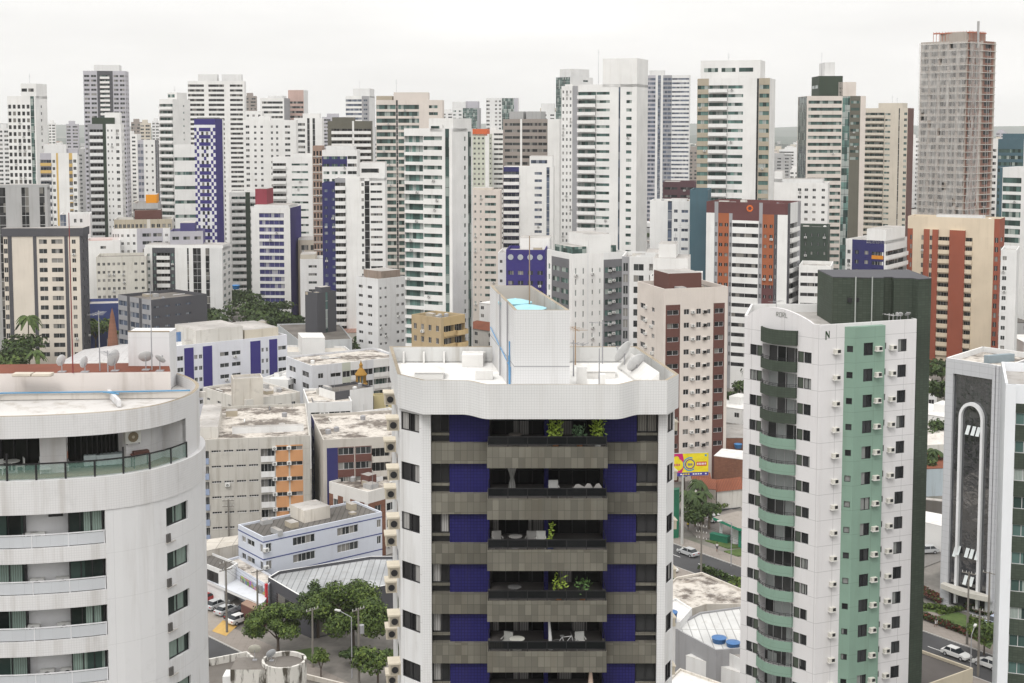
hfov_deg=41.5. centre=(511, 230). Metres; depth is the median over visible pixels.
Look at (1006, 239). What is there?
window
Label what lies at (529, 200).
apartment tower
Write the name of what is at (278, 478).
window
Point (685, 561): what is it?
road
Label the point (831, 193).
window
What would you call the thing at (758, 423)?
window
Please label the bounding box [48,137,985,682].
ground
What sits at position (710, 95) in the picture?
window
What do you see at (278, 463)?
window
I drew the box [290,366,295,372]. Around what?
window
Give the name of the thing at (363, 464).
window
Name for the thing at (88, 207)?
window
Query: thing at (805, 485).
window
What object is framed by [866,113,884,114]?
window
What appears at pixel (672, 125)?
window
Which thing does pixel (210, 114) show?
window
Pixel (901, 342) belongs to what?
window
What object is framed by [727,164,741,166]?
window
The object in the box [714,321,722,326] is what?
window
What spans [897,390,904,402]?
window
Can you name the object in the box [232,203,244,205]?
window
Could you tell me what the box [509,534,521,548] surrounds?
balcony table
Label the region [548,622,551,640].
surfboard
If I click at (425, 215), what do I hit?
window
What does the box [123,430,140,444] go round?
air conditioner
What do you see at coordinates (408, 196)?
window
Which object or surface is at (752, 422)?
window
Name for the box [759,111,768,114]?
window
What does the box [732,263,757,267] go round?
window
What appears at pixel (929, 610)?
lawn
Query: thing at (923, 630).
kerb
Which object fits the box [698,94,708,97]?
window
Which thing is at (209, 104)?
window
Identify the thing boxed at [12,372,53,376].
roof hatch
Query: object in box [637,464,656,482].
window
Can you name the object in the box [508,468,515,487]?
tied curtain
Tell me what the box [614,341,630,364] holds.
satellite dish
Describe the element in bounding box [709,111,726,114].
window
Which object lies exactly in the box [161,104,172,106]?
window
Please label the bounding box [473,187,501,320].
apartment tower
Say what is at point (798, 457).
window
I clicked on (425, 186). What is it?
window
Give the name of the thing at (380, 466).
window
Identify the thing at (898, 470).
window
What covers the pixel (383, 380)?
window
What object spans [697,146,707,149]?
window
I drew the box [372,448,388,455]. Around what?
window
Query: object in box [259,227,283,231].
window
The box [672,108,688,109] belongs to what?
window
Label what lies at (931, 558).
car park
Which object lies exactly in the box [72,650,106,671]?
window
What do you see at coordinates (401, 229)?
window
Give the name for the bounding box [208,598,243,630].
forecourt
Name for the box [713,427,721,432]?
window
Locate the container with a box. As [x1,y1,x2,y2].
[709,532,730,542]
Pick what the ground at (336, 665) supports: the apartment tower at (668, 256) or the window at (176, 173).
the apartment tower at (668, 256)
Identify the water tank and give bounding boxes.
[498,298,531,305]
[514,304,546,309]
[712,634,726,644]
[726,639,739,647]
[734,443,741,448]
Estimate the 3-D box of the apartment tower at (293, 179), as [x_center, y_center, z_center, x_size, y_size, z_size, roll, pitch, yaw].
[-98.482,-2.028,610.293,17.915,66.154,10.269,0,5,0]
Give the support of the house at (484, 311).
on the ground at (336, 665)
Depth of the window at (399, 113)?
593.16 m
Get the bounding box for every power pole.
[219,559,231,631]
[222,499,233,536]
[251,568,262,607]
[306,607,318,667]
[352,606,364,682]
[696,524,706,571]
[962,570,975,644]
[972,608,987,675]
[983,570,994,621]
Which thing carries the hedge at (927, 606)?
on the lawn at (929, 610)
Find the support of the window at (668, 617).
in the apartment tower at (457, 416)
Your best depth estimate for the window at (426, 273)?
418.77 m
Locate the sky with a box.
[0,0,1023,127]
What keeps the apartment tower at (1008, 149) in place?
on the ground at (336, 665)
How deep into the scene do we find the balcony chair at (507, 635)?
80.11 m
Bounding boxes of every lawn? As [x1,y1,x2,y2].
[295,647,320,661]
[705,540,741,548]
[724,548,741,556]
[923,608,948,614]
[937,612,992,648]
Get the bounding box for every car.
[207,592,213,599]
[208,598,229,610]
[213,604,238,615]
[223,608,240,618]
[228,612,243,625]
[676,546,699,557]
[706,514,719,522]
[925,544,938,553]
[940,644,971,660]
[972,656,992,670]
[984,614,993,621]
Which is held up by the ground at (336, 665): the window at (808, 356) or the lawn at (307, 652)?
the lawn at (307, 652)
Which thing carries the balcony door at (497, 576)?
in the apartment tower at (457, 416)
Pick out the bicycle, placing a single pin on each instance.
(565, 636)
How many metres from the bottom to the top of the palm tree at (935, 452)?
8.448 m
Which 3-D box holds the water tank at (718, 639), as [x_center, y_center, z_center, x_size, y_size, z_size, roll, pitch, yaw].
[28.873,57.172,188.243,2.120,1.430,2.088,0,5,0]
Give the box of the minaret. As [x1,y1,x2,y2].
[355,361,367,384]
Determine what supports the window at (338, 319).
in the apartment tower at (361, 234)
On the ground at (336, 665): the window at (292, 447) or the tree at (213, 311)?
the tree at (213, 311)
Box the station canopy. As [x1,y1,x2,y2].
[713,511,741,547]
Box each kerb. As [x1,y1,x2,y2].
[208,635,241,651]
[673,543,992,655]
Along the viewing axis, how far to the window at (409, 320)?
423.91 m
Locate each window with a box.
[0,515,25,536]
[0,564,27,583]
[0,611,28,629]
[0,657,30,676]
[39,239,46,243]
[39,249,46,252]
[40,258,46,262]
[40,268,47,271]
[40,277,47,281]
[40,287,47,290]
[41,160,50,162]
[41,167,50,169]
[41,174,51,176]
[41,305,48,309]
[41,315,48,318]
[48,513,62,516]
[51,239,62,243]
[52,249,62,252]
[52,258,62,262]
[52,268,62,271]
[52,277,63,280]
[53,286,63,290]
[53,296,63,299]
[53,305,63,309]
[53,315,64,318]
[54,324,64,327]
[54,333,64,337]
[54,343,64,346]
[54,352,65,355]
[68,510,102,533]
[69,559,103,579]
[70,604,104,625]
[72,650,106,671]
[86,139,130,216]
[90,129,102,131]
[90,136,102,138]
[90,143,102,145]
[90,150,102,152]
[91,157,102,159]
[91,164,103,167]
[91,171,103,173]
[91,191,103,193]
[92,198,103,200]
[92,205,104,208]
[92,212,104,214]
[92,219,104,221]
[92,226,104,228]
[119,300,126,305]
[119,310,126,315]
[119,319,126,324]
[120,329,127,334]
[120,339,127,343]
[131,302,138,307]
[131,312,138,317]
[131,322,138,327]
[142,233,150,236]
[142,304,149,309]
[143,314,149,319]
[153,233,161,236]
[158,253,169,255]
[158,260,169,262]
[158,267,169,269]
[158,274,169,276]
[158,281,169,283]
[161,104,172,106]
[161,111,172,113]
[161,124,172,126]
[161,131,172,133]
[161,138,172,140]
[162,151,173,153]
[162,158,173,160]
[162,165,173,167]
[162,172,173,174]
[162,178,173,180]
[162,185,173,187]
[162,192,173,194]
[163,205,174,207]
[163,212,174,214]
[166,501,185,526]
[167,545,186,570]
[168,589,187,615]
[169,633,188,659]
[174,157,194,160]
[175,172,194,174]
[175,186,194,188]
[175,200,195,203]
[175,214,195,217]
[178,676,188,682]
[188,84,203,86]
[188,89,203,91]
[188,94,203,95]
[188,99,203,100]
[190,113,203,115]
[208,84,223,86]
[208,89,223,91]
[209,94,223,96]
[209,99,223,100]
[209,104,223,105]
[209,109,223,110]
[209,113,223,115]
[220,352,228,355]
[220,363,228,367]
[220,374,228,378]
[230,89,242,91]
[230,113,242,115]
[231,137,242,139]
[231,156,243,158]
[231,161,243,163]
[231,180,243,182]
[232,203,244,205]
[232,210,245,212]
[232,217,245,219]
[232,224,245,226]
[232,231,245,233]
[232,244,245,246]
[232,350,240,354]
[232,361,240,365]
[233,251,245,253]
[233,258,245,260]
[233,265,245,267]
[233,272,246,274]
[233,278,246,280]
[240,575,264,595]
[248,539,253,546]
[248,556,254,563]
[259,213,283,217]
[259,220,283,224]
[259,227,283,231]
[260,234,283,238]
[260,241,283,245]
[260,249,283,252]
[260,256,283,259]
[260,263,283,266]
[260,270,283,273]
[260,277,284,280]
[260,284,284,287]
[260,291,284,294]
[261,448,274,455]
[261,464,274,471]
[261,479,274,486]
[261,494,274,501]
[262,101,282,103]
[262,106,282,108]
[262,298,284,301]
[262,509,274,516]
[264,111,282,112]
[273,163,285,165]
[273,178,285,180]
[273,186,285,188]
[276,446,286,450]
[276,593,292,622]
[277,461,286,465]
[277,477,288,480]
[277,492,288,495]
[278,345,285,349]
[278,356,285,360]
[278,507,286,510]
[290,101,302,103]
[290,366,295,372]
[291,446,302,449]
[291,461,302,464]
[292,163,307,165]
[292,171,307,172]
[292,179,307,180]
[292,186,307,187]
[292,194,307,195]
[292,201,307,202]
[292,476,302,479]
[292,491,302,495]
[293,533,314,545]
[293,551,314,562]
[301,245,307,249]
[303,371,308,377]
[303,382,308,388]
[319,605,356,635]
[331,372,340,376]
[332,129,351,130]
[332,135,351,136]
[332,141,351,143]
[335,183,344,185]
[336,190,344,193]
[336,205,345,208]
[336,213,345,215]
[336,221,345,223]
[336,228,345,231]
[336,236,345,238]
[336,243,345,246]
[336,251,345,253]
[336,258,345,261]
[336,266,345,268]
[336,273,345,276]
[337,288,345,291]
[337,303,346,306]
[337,311,346,313]
[337,318,346,321]
[337,524,357,535]
[337,541,357,552]
[338,447,353,454]
[338,462,353,469]
[338,477,349,480]
[343,371,349,376]
[346,99,361,101]
[346,104,361,105]
[346,108,361,110]
[346,113,361,114]
[354,129,370,130]
[354,135,370,136]
[354,141,370,143]
[356,446,370,453]
[356,461,370,468]
[364,368,372,374]
[366,380,372,385]
[371,213,381,215]
[371,228,381,230]
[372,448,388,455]
[372,462,388,470]
[374,367,385,372]
[374,378,385,383]
[376,105,395,108]
[376,112,395,115]
[377,119,395,122]
[377,125,395,129]
[377,132,395,136]
[377,139,395,142]
[377,146,395,149]
[377,153,395,156]
[377,160,395,163]
[377,519,380,526]
[377,536,380,543]
[387,166,395,170]
[387,173,395,176]
[387,180,395,183]
[387,187,395,190]
[387,194,395,197]
[387,200,395,204]
[387,207,395,210]
[387,214,395,217]
[387,221,395,224]
[387,227,396,231]
[387,502,391,510]
[388,234,396,237]
[388,241,396,244]
[388,248,396,251]
[388,254,396,258]
[388,261,396,264]
[398,105,418,108]
[398,112,418,115]
[398,119,418,122]
[398,125,418,129]
[398,132,403,136]
[399,227,404,231]
[399,254,404,258]
[402,411,418,432]
[402,461,418,482]
[402,511,419,533]
[403,561,419,582]
[403,610,419,632]
[403,658,420,681]
[406,136,422,141]
[406,146,422,151]
[406,155,422,161]
[406,165,422,170]
[406,175,422,180]
[406,184,422,190]
[406,194,422,199]
[406,203,422,209]
[406,213,422,219]
[406,223,422,228]
[406,232,422,238]
[406,242,422,248]
[406,251,422,257]
[406,261,423,267]
[406,271,423,276]
[406,280,423,286]
[407,290,423,296]
[407,299,423,305]
[407,309,423,314]
[407,318,411,323]
[407,337,411,342]
[424,136,441,139]
[424,146,441,149]
[424,156,441,159]
[424,165,441,169]
[424,175,441,178]
[424,185,441,188]
[424,195,441,198]
[424,204,441,208]
[424,214,441,217]
[424,224,441,227]
[424,233,441,237]
[424,243,441,246]
[424,253,441,256]
[425,262,441,266]
[425,272,441,275]
[425,281,441,285]
[425,291,442,295]
[425,301,442,304]
[432,414,448,431]
[432,464,448,482]
[432,514,448,532]
[432,564,449,581]
[433,614,449,631]
[433,663,449,680]
[444,325,450,331]
[444,338,450,343]
[455,323,461,329]
[455,336,461,342]
[485,195,495,197]
[485,203,495,205]
[485,218,495,220]
[485,233,495,235]
[485,241,495,243]
[485,248,495,250]
[485,256,495,258]
[485,271,495,273]
[504,172,518,174]
[504,179,518,181]
[504,186,518,188]
[504,193,518,195]
[504,201,518,203]
[504,208,518,210]
[504,215,518,217]
[504,222,518,224]
[504,230,518,232]
[504,237,518,239]
[504,244,518,246]
[505,123,519,125]
[505,130,519,131]
[505,136,519,138]
[505,143,519,144]
[505,149,519,151]
[505,156,519,157]
[505,162,519,164]
[522,123,537,125]
[522,129,537,131]
[522,136,536,138]
[522,142,536,144]
[522,149,536,151]
[578,142,595,144]
[578,150,595,153]
[578,158,595,161]
[578,166,595,169]
[578,175,595,177]
[578,183,595,186]
[578,191,595,194]
[578,199,595,202]
[578,207,595,210]
[578,216,594,219]
[578,224,594,227]
[579,92,595,94]
[579,100,595,103]
[579,109,595,111]
[579,117,595,119]
[579,125,595,128]
[579,133,595,136]
[596,117,609,119]
[596,125,609,127]
[596,142,608,144]
[596,150,608,152]
[596,158,608,160]
[596,167,608,169]
[596,175,608,177]
[596,183,608,185]
[596,200,608,202]
[596,208,608,210]
[596,216,608,218]
[596,224,608,226]
[597,92,609,94]
[597,100,609,102]
[605,267,611,272]
[605,299,611,304]
[605,331,611,336]
[623,263,627,270]
[623,274,627,281]
[623,286,627,293]
[623,297,627,304]
[623,308,627,315]
[623,331,626,338]
[634,264,643,270]
[634,275,643,281]
[635,663,654,680]
[636,514,655,532]
[636,564,655,581]
[636,614,654,631]
[637,414,656,431]
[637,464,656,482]
[665,187,676,189]
[665,661,669,681]
[666,563,670,582]
[666,611,670,631]
[667,310,678,314]
[667,324,677,328]
[667,337,677,341]
[667,350,677,355]
[667,364,677,368]
[667,412,672,432]
[667,463,671,482]
[667,512,671,532]
[671,151,688,152]
[671,155,687,156]
[671,168,687,169]
[671,172,687,173]
[672,78,688,79]
[672,82,688,83]
[672,91,688,92]
[672,95,688,96]
[672,104,688,105]
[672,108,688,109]
[672,112,688,113]
[672,121,688,122]
[672,125,688,126]
[672,134,688,135]
[672,138,688,139]
[672,142,688,143]
[681,187,692,189]
[683,363,688,367]
[697,112,707,114]
[697,120,707,123]
[697,129,707,132]
[697,137,707,140]
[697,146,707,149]
[697,155,707,157]
[697,163,707,166]
[697,172,707,175]
[697,180,707,183]
[698,86,708,88]
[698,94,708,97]
[698,103,707,106]
[708,163,726,166]
[708,172,726,175]
[708,180,725,183]
[709,85,727,88]
[709,94,727,97]
[709,103,726,105]
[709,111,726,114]
[709,120,726,123]
[709,129,726,131]
[709,137,726,140]
[709,146,726,149]
[709,155,726,157]
[711,189,725,192]
[713,401,721,405]
[713,414,721,418]
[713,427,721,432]
[713,440,721,445]
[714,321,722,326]
[714,335,722,339]
[714,348,722,352]
[714,361,722,365]
[714,374,722,379]
[714,388,721,392]
[715,308,722,312]
[727,138,742,140]
[727,146,741,148]
[727,155,741,157]
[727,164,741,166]
[727,172,741,174]
[727,181,741,183]
[727,189,741,192]
[728,85,742,88]
[728,94,742,96]
[728,103,742,105]
[728,111,742,114]
[728,120,742,122]
[728,129,742,131]
[728,322,744,366]
[731,303,750,307]
[731,313,744,316]
[732,223,757,227]
[732,233,757,237]
[732,243,757,247]
[732,253,757,257]
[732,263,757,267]
[732,273,757,277]
[732,283,757,287]
[732,293,756,297]
[747,592,752,602]
[747,616,752,627]
[748,518,753,528]
[748,543,753,553]
[748,567,753,577]
[749,444,754,454]
[749,469,754,479]
[749,493,754,504]
[750,369,756,379]
[750,394,755,404]
[750,419,755,429]
[751,344,756,354]
[753,594,758,604]
[754,544,758,555]
[754,569,758,580]
[755,470,760,480]
[755,495,759,505]
[755,520,759,530]
[756,395,761,405]
[756,420,760,431]
[756,445,760,455]
[757,345,761,355]
[757,370,761,380]
[758,164,767,167]
[758,172,767,175]
[758,181,767,184]
[758,190,767,193]
[759,94,768,97]
[759,102,768,105]
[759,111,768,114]
[759,120,768,123]
[759,129,768,132]
[759,137,768,140]
[759,146,767,149]
[759,155,767,158]
[760,85,768,88]
[765,573,793,591]
[765,598,792,616]
[766,497,794,515]
[766,522,794,540]
[766,548,793,566]
[767,447,795,464]
[767,472,795,489]
[768,370,796,387]
[768,396,796,413]
[768,421,795,438]
[769,344,797,361]
[794,556,799,567]
[794,581,799,592]
[794,606,798,617]
[795,505,800,516]
[795,531,800,542]
[796,454,801,465]
[796,480,801,490]
[797,403,802,413]
[797,428,802,439]
[798,351,803,362]
[798,377,802,387]
[800,273,814,275]
[800,283,813,285]
[800,293,813,295]
[800,608,806,619]
[801,532,807,543]
[801,558,807,569]
[801,583,806,594]
[802,481,808,492]
[802,507,808,518]
[803,430,809,440]
[803,455,809,466]
[804,378,810,389]
[804,404,810,415]
[805,352,811,363]
[807,164,840,166]
[807,171,839,173]
[808,108,841,110]
[808,115,841,117]
[808,122,840,124]
[808,129,840,131]
[808,136,840,138]
[808,143,840,145]
[808,150,840,152]
[808,157,840,159]
[809,101,841,103]
[824,178,839,180]
[829,199,839,201]
[829,206,839,208]
[829,213,839,215]
[829,220,838,222]
[830,185,839,187]
[830,192,839,194]
[830,233,838,236]
[842,578,847,583]
[842,603,847,608]
[843,527,848,532]
[843,552,848,558]
[844,475,849,481]
[844,501,849,507]
[845,424,851,429]
[845,450,850,455]
[846,372,852,377]
[846,398,851,403]
[847,346,852,351]
[858,599,866,611]
[859,548,867,560]
[859,574,867,586]
[860,497,868,510]
[860,523,868,535]
[861,446,870,458]
[861,472,869,484]
[862,420,870,432]
[863,217,881,219]
[863,223,881,225]
[863,368,871,381]
[863,394,871,407]
[864,171,882,173]
[864,177,882,178]
[864,182,882,184]
[864,188,882,190]
[864,194,882,196]
[864,200,882,202]
[864,206,881,208]
[864,211,881,213]
[864,342,872,355]
[865,119,883,120]
[865,124,883,126]
[865,130,883,132]
[865,136,883,138]
[865,142,883,143]
[865,148,883,149]
[865,153,883,155]
[865,159,882,161]
[865,165,882,167]
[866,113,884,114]
[872,252,881,255]
[872,261,881,264]
[885,257,902,264]
[886,248,902,255]
[892,591,899,603]
[893,541,901,553]
[893,566,900,578]
[894,491,902,503]
[894,516,901,528]
[895,466,902,478]
[896,415,904,427]
[896,441,903,453]
[897,364,905,376]
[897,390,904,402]
[898,339,905,351]
[921,123,926,127]
[936,347,946,350]
[937,310,946,314]
[937,319,946,323]
[937,329,946,332]
[937,338,946,341]
[938,274,947,277]
[938,283,947,286]
[938,292,947,295]
[938,301,947,304]
[939,237,948,240]
[939,246,948,249]
[939,255,948,258]
[939,264,948,267]
[940,109,945,113]
[941,73,946,77]
[949,116,954,120]
[950,80,955,84]
[950,87,955,91]
[959,94,964,98]
[960,65,965,69]
[998,149,1022,152]
[998,156,1022,158]
[998,162,1022,165]
[1002,194,1020,199]
[1002,203,1020,208]
[1002,211,1019,217]
[1003,177,1021,182]
[1003,186,1020,191]
[1004,237,1019,242]
[1005,220,1019,225]
[1005,229,1019,234]
[1008,662,1023,674]
[1009,607,1023,619]
[1009,634,1023,646]
[1010,580,1023,591]
[1011,552,1023,564]
[1012,524,1023,536]
[1013,497,1023,508]
[1014,441,1023,452]
[1014,469,1023,480]
[1015,413,1023,424]
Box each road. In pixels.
[208,637,238,657]
[673,544,992,682]
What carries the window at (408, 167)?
in the apartment tower at (438, 179)
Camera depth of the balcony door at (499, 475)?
81.98 m
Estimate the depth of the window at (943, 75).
566.13 m
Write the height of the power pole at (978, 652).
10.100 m
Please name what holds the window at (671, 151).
in the apartment tower at (668, 152)
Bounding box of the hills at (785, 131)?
[690,125,1023,136]
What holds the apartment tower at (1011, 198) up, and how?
on the ground at (336, 665)
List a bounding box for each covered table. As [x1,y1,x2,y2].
[83,454,99,466]
[96,451,121,466]
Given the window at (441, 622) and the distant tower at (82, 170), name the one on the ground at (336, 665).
the distant tower at (82, 170)
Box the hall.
[64,344,128,363]
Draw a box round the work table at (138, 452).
[130,449,149,468]
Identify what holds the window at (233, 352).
in the apartment block at (214, 352)
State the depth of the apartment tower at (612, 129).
488.19 m
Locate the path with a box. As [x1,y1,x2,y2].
[923,612,954,619]
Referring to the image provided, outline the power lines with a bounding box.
[223,563,312,611]
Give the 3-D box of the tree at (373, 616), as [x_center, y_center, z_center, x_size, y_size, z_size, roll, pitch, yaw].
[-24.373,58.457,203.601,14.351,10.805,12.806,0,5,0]
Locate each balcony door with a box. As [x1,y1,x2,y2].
[492,419,599,434]
[492,468,599,483]
[492,520,599,532]
[492,571,598,581]
[492,622,598,630]
[492,672,598,678]
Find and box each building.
[203,382,299,405]
[207,553,237,601]
[209,651,252,682]
[229,556,270,611]
[231,373,262,405]
[238,497,381,574]
[263,370,293,389]
[268,556,392,637]
[303,387,351,468]
[307,674,342,682]
[319,382,372,411]
[672,598,691,662]
[672,668,720,682]
[673,572,740,615]
[675,607,740,681]
[686,654,739,682]
[726,425,742,449]
[729,653,739,670]
[921,650,972,682]
[925,511,941,551]
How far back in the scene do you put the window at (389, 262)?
598.54 m
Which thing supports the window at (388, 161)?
in the apartment tower at (397, 113)
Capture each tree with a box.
[0,333,49,360]
[0,353,29,363]
[14,315,42,362]
[25,350,47,363]
[90,318,109,347]
[207,298,276,321]
[207,307,237,320]
[232,289,246,306]
[232,289,264,303]
[241,602,310,651]
[245,300,296,313]
[247,309,293,326]
[282,314,304,323]
[295,579,335,637]
[303,578,388,646]
[310,647,329,676]
[349,645,392,682]
[352,336,360,349]
[679,490,696,522]
[684,495,704,526]
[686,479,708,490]
[696,490,714,524]
[700,502,720,529]
[727,380,743,399]
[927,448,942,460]
[927,454,937,465]
[928,417,943,433]
[929,358,945,381]
[929,378,944,399]
[966,621,992,654]
[967,619,993,641]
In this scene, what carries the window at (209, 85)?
in the apartment tower at (211, 96)
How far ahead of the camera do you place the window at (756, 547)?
158.06 m
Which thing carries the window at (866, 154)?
in the apartment tower at (888, 168)
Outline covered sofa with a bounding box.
[572,483,601,497]
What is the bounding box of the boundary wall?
[926,498,941,513]
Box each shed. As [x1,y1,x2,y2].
[206,535,237,558]
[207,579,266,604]
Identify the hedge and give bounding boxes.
[697,563,737,585]
[704,526,977,612]
[923,602,946,609]
[923,612,988,641]
[924,585,943,602]
[935,605,964,614]
[964,602,993,615]
[969,615,983,623]
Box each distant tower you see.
[0,124,9,183]
[49,120,55,143]
[66,121,79,148]
[79,148,86,211]
[130,131,140,211]
[131,119,141,133]
[140,120,150,139]
[152,118,159,145]
[159,146,160,200]
[246,93,256,110]
[322,114,338,148]
[444,109,451,117]
[689,146,696,179]
[774,146,780,152]
[774,153,791,177]
[779,147,796,168]
[790,166,796,177]
[912,134,918,207]
[996,130,1006,138]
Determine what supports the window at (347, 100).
in the apartment tower at (360, 104)
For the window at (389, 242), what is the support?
in the apartment tower at (397, 113)
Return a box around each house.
[222,651,306,682]
[241,600,266,626]
[298,333,324,354]
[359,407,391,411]
[373,393,391,409]
[473,320,489,345]
[479,301,489,321]
[691,472,710,491]
[699,477,715,513]
[714,448,742,479]
[716,477,741,508]
[726,393,743,423]
[926,453,942,495]
[927,426,943,453]
[928,379,936,403]
[928,400,944,422]
[1016,334,1023,351]
[1017,318,1023,333]
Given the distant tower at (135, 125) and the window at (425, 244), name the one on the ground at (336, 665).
the distant tower at (135, 125)
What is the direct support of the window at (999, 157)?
in the apartment tower at (1008, 149)
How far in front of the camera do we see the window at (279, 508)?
257.77 m
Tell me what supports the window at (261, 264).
in the apartment tower at (275, 231)
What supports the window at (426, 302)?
in the apartment tower at (438, 179)
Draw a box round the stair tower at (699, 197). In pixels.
[689,188,710,280]
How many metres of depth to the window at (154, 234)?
515.97 m
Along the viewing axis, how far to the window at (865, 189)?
699.76 m
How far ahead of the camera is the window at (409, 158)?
418.97 m
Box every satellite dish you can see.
[56,355,66,372]
[80,356,88,372]
[107,349,118,371]
[138,351,152,370]
[155,355,164,371]
[248,645,260,660]
[266,649,275,660]
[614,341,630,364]
[627,354,644,370]
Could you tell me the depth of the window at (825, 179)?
579.98 m
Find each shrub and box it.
[338,645,357,659]
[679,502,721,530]
[716,501,729,507]
[728,577,740,587]
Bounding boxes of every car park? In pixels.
[679,509,735,539]
[924,552,940,567]
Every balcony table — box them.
[3,459,19,472]
[508,584,520,599]
[509,432,521,446]
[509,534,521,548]
[509,636,524,650]
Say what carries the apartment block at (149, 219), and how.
on the ground at (336, 665)
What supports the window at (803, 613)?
in the apartment tower at (835, 411)
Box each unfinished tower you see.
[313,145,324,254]
[916,21,996,216]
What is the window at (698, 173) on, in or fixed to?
in the apartment tower at (735, 125)
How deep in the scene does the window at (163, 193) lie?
602.79 m
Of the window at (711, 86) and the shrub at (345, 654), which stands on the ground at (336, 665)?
the shrub at (345, 654)
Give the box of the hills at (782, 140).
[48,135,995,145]
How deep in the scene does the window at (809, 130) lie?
578.43 m
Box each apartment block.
[60,212,92,237]
[88,237,120,298]
[96,252,147,298]
[112,228,169,252]
[114,208,173,230]
[144,242,231,322]
[170,221,204,244]
[175,320,286,415]
[200,403,310,538]
[286,348,390,403]
[298,236,313,315]
[300,252,322,320]
[311,410,391,504]
[329,471,392,555]
[356,267,404,351]
[412,311,467,345]
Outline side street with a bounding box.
[679,507,740,516]
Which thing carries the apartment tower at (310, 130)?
on the ground at (336, 665)
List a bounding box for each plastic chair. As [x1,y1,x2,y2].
[0,459,8,474]
[15,457,24,471]
[38,457,49,473]
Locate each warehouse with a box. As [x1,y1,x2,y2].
[277,323,351,349]
[287,345,348,355]
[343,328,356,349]
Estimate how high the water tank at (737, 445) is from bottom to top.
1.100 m
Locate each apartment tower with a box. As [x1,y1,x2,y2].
[0,328,208,682]
[1,226,90,363]
[7,74,47,183]
[40,144,80,225]
[83,65,131,216]
[88,112,125,236]
[138,140,159,200]
[158,93,190,228]
[174,144,195,228]
[188,74,245,242]
[194,118,225,242]
[229,190,254,304]
[243,116,297,190]
[245,111,263,119]
[251,188,300,318]
[260,96,289,119]
[272,153,313,235]
[288,90,307,119]
[294,113,323,152]
[322,146,359,182]
[322,181,336,321]
[328,117,372,161]
[335,161,387,328]
[346,88,375,160]
[376,87,443,275]
[383,285,678,682]
[404,118,472,345]
[452,101,480,128]
[473,129,491,186]
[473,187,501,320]
[486,98,518,129]
[490,127,502,247]
[498,235,550,284]
[503,111,560,248]
[503,155,554,248]
[506,245,546,294]
[541,103,555,118]
[547,231,625,345]
[556,69,592,118]
[561,84,577,243]
[577,49,647,251]
[621,248,658,345]
[637,269,727,481]
[647,70,689,220]
[650,198,689,253]
[650,227,702,280]
[663,180,695,198]
[696,60,774,199]
[706,199,800,388]
[740,270,931,682]
[774,171,829,223]
[797,62,865,269]
[798,260,833,303]
[800,223,829,262]
[845,214,907,269]
[863,95,913,268]
[907,214,1004,365]
[991,133,1023,216]
[992,362,1023,682]
[998,246,1019,350]
[999,166,1023,319]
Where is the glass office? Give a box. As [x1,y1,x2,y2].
[940,346,1023,617]
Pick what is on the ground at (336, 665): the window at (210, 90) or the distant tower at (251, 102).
the distant tower at (251, 102)
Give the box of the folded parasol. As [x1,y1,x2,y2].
[588,672,592,682]
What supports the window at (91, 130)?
in the apartment tower at (106, 163)
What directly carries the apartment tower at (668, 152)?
on the ground at (336, 665)
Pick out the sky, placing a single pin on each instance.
(449, 50)
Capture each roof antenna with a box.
[68,213,73,372]
[93,311,106,370]
[101,350,113,371]
[150,284,152,369]
[529,236,529,303]
[570,326,582,364]
[572,340,586,375]
[589,320,615,363]
[598,348,599,383]
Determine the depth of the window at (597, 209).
490.42 m
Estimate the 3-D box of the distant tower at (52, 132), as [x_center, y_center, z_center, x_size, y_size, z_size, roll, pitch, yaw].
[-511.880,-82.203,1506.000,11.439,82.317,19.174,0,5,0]
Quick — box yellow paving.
[213,620,235,635]
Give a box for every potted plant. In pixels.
[547,419,563,446]
[547,521,555,548]
[552,572,568,599]
[571,424,586,446]
[574,577,592,599]
[589,419,607,446]
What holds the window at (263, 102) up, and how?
in the apartment tower at (276, 107)
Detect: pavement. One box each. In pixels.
[208,628,348,682]
[673,537,992,654]
[676,567,988,682]
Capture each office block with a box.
[0,184,50,352]
[90,298,118,348]
[118,289,206,344]
[133,193,160,218]
[305,286,335,332]
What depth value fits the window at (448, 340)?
326.77 m
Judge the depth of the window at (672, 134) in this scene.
949.02 m
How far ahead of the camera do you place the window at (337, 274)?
465.23 m
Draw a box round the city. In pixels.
[48,141,916,239]
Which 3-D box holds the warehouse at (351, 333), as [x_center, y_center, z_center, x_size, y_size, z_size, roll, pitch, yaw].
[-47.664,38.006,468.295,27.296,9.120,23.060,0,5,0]
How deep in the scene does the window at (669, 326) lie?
298.40 m
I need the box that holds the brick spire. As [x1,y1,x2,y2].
[107,309,117,345]
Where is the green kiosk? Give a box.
[673,487,679,537]
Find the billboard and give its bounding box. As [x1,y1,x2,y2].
[674,452,708,544]
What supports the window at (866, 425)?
in the apartment tower at (835, 411)
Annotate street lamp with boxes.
[334,609,352,677]
[717,520,731,565]
[970,624,976,666]
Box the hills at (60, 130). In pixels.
[0,123,696,136]
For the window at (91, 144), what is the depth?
588.40 m
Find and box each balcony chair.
[491,530,503,548]
[501,631,512,650]
[525,530,535,548]
[536,531,545,548]
[548,480,559,497]
[575,631,586,640]
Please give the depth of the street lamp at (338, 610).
194.65 m
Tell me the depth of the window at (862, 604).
153.79 m
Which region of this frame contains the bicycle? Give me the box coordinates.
[553,632,577,640]
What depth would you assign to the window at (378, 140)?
594.17 m
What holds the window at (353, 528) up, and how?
in the office building at (309, 533)

